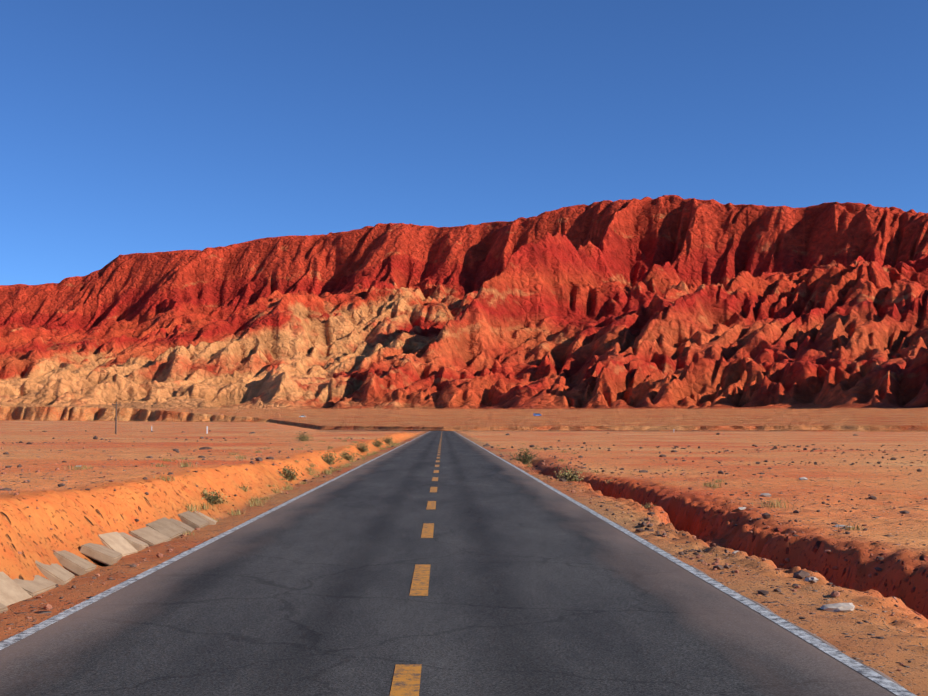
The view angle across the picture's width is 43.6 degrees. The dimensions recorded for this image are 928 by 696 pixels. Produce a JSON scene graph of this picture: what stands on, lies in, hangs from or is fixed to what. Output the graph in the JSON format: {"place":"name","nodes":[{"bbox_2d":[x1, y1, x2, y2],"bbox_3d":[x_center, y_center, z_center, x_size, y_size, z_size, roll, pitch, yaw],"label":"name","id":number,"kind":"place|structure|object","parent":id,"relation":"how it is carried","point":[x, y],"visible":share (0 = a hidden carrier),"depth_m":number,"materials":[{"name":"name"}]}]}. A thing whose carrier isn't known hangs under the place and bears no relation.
{"place":"outdoors","nodes":[
{"label":"outdoors","id":0,"kind":"place"},
{"bbox_2d":[0,431,906,695],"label":"road","id":1,"kind":"structure","parent":0,"point":[536,588],"depth_m":11.28,"materials":[{"name":"grey asphalt"}]},
{"bbox_2d":[390,440,441,695],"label":"road centre dashes","id":2,"kind":"object","parent":1,"relation":"on","point":[406,680],"visible":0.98,"depth_m":12.52,"materials":[{"name":"yellow paint"}]},
{"bbox_2d":[0,431,916,695],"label":"road edge lines","id":3,"kind":"object","parent":1,"relation":"on","point":[886,683],"visible":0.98,"depth_m":12.30,"materials":[{"name":"white paint"}]},
{"bbox_2d":[0,195,927,431],"bbox_3d":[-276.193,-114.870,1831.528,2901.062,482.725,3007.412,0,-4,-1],"label":"mountains","id":4,"kind":"structure","parent":0,"point":[670,313],"depth_m":1881.35,"materials":[{"name":"red stone"}]},
{"bbox_2d":[0,421,927,695],"bbox_3d":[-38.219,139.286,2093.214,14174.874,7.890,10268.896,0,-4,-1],"label":"ground","id":5,"kind":"structure","parent":0,"point":[872,631],"depth_m":26.20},
{"bbox_2d":[0,603,7,613],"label":"concrete slab","id":6,"kind":"structure","parent":5,"relation":"on","point":[3,608],"depth_m":11.83,"materials":[{"name":"concrete"}]},
{"bbox_2d":[0,571,31,605],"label":"concrete slab","id":7,"kind":"structure","parent":5,"relation":"on","point":[12,591],"depth_m":12.66,"materials":[{"name":"concrete"}]},
{"bbox_2d":[13,575,55,596],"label":"concrete slab","id":8,"kind":"structure","parent":5,"relation":"on","point":[38,584],"depth_m":13.27,"materials":[{"name":"concrete"}]},
{"bbox_2d":[35,560,74,584],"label":"concrete slab","id":9,"kind":"structure","parent":5,"relation":"on","point":[56,573],"depth_m":14.04,"materials":[{"name":"concrete"}]},
{"bbox_2d":[53,550,96,575],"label":"concrete slab","id":10,"kind":"structure","parent":5,"relation":"on","point":[73,563],"depth_m":14.89,"materials":[{"name":"concrete"}]},
{"bbox_2d":[79,543,122,565],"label":"concrete slab","id":11,"kind":"structure","parent":5,"relation":"on","point":[104,554],"depth_m":15.79,"materials":[{"name":"concrete"}]},
{"bbox_2d":[112,402,120,433],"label":"utility pole","id":12,"kind":"object","parent":5,"relation":"on","point":[116,404],"visible":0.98,"depth_m":135.75,"materials":[{"name":"brown wood"}]},
{"bbox_2d":[97,532,137,556],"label":"concrete slab","id":13,"kind":"structure","parent":5,"relation":"on","point":[117,542],"depth_m":17.11,"materials":[{"name":"concrete"}]},
{"bbox_2d":[119,532,148,550],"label":"concrete slab","id":14,"kind":"structure","parent":5,"relation":"on","point":[137,544],"depth_m":17.86,"materials":[{"name":"concrete"}]},
{"bbox_2d":[129,526,170,545],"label":"concrete slab","id":15,"kind":"structure","parent":5,"relation":"on","point":[149,536],"depth_m":18.86,"materials":[{"name":"concrete"}]},
{"bbox_2d":[146,517,186,538],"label":"concrete slab","id":16,"kind":"structure","parent":5,"relation":"on","point":[167,527],"depth_m":19.87,"materials":[{"name":"concrete"}]},
{"bbox_2d":[169,518,194,532],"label":"concrete slab","id":17,"kind":"structure","parent":5,"relation":"on","point":[187,528],"depth_m":20.80,"materials":[{"name":"concrete"}]},
{"bbox_2d":[177,511,209,528],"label":"concrete slab","id":18,"kind":"structure","parent":5,"relation":"on","point":[191,519],"depth_m":21.53,"materials":[{"name":"concrete"}]},
{"bbox_2d":[193,512,216,524],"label":"concrete slab","id":19,"kind":"structure","parent":5,"relation":"on","point":[211,521],"depth_m":22.24,"materials":[{"name":"concrete"}]},
{"bbox_2d":[200,488,230,504],"bbox_3d":[-5.302,3.100,24.322,0.638,0.398,0.748,-3,-5,34],"label":"shrub","id":20,"kind":"object","parent":5,"relation":"on","point":[212,499],"visible":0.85,"depth_m":24.25,"materials":[{"name":"green plant"}]},
{"bbox_2d":[277,465,301,480],"bbox_3d":[-5.707,4.029,37.444,1.008,0.548,1.117,-2,-4,30],"label":"shrub","id":21,"kind":"object","parent":5,"relation":"on","point":[289,474],"visible":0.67,"depth_m":37.39,"materials":[{"name":"green plant"}]},
{"bbox_2d":[295,431,313,440],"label":"shrub","id":22,"kind":"object","parent":5,"relation":"on","point":[302,437],"visible":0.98,"depth_m":94.20,"materials":[{"name":"green plant"}]},
{"bbox_2d":[319,449,342,464],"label":"shrub","id":23,"kind":"object","parent":5,"relation":"on","point":[327,460],"visible":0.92,"depth_m":51.33,"materials":[{"name":"green plant"}]},
{"bbox_2d":[340,449,357,459],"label":"shrub","id":24,"kind":"object","parent":5,"relation":"on","point":[348,457],"visible":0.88,"depth_m":59.33,"materials":[{"name":"green plant"}]},
{"bbox_2d":[355,440,371,451],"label":"shrub","id":25,"kind":"object","parent":5,"relation":"on","point":[363,448],"visible":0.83,"depth_m":74.23,"materials":[{"name":"green plant"}]},
{"bbox_2d":[372,439,382,446],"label":"shrub","id":26,"kind":"object","parent":5,"relation":"on","point":[378,443],"visible":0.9,"depth_m":87.15,"materials":[{"name":"green plant"}]},
{"bbox_2d":[380,436,395,443],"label":"shrub","id":27,"kind":"object","parent":5,"relation":"on","point":[388,441],"visible":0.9,"depth_m":105.27,"materials":[{"name":"green plant"}]},
{"bbox_2d":[3,430,895,468],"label":"boulders","id":28,"kind":"object","parent":5,"relation":"on","point":[580,456],"visible":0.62,"depth_m":72.27,"materials":[{"name":"brown stone"}]},
{"bbox_2d":[0,436,927,670],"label":"gravel stones","id":29,"kind":"object","parent":5,"relation":"on","point":[801,574],"depth_m":25.07,"materials":[{"name":"brown stone"}]},
{"bbox_2d":[76,465,854,611],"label":"pale stones","id":30,"kind":"object","parent":5,"relation":"on","point":[842,607],"visible":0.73,"depth_m":11.98,"materials":[{"name":"beige stone"}]},
{"bbox_2d":[68,436,866,534],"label":"dry grass","id":31,"kind":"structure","parent":5,"relation":"on","point":[256,501],"depth_m":30.87,"materials":[{"name":"green plant"}]},
{"bbox_2d":[509,448,537,464],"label":"shrub","id":32,"kind":"object","parent":5,"relation":"on","point":[523,459],"visible":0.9,"depth_m":63.34,"materials":[{"name":"green plant"}]},
{"bbox_2d":[551,465,583,481],"bbox_3d":[3.544,4.230,39.248,1.199,0.603,1.097,3,-5,-41],"label":"shrub","id":33,"kind":"object","parent":5,"relation":"on","point":[570,475],"visible":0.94,"depth_m":39.10,"materials":[{"name":"green plant"}]},
{"bbox_2d":[0,0,927,284],"label":"sky","id":34,"kind":"structure","parent":0,"point":[127,126],"materials":[{"name":"blue"}]}
]}

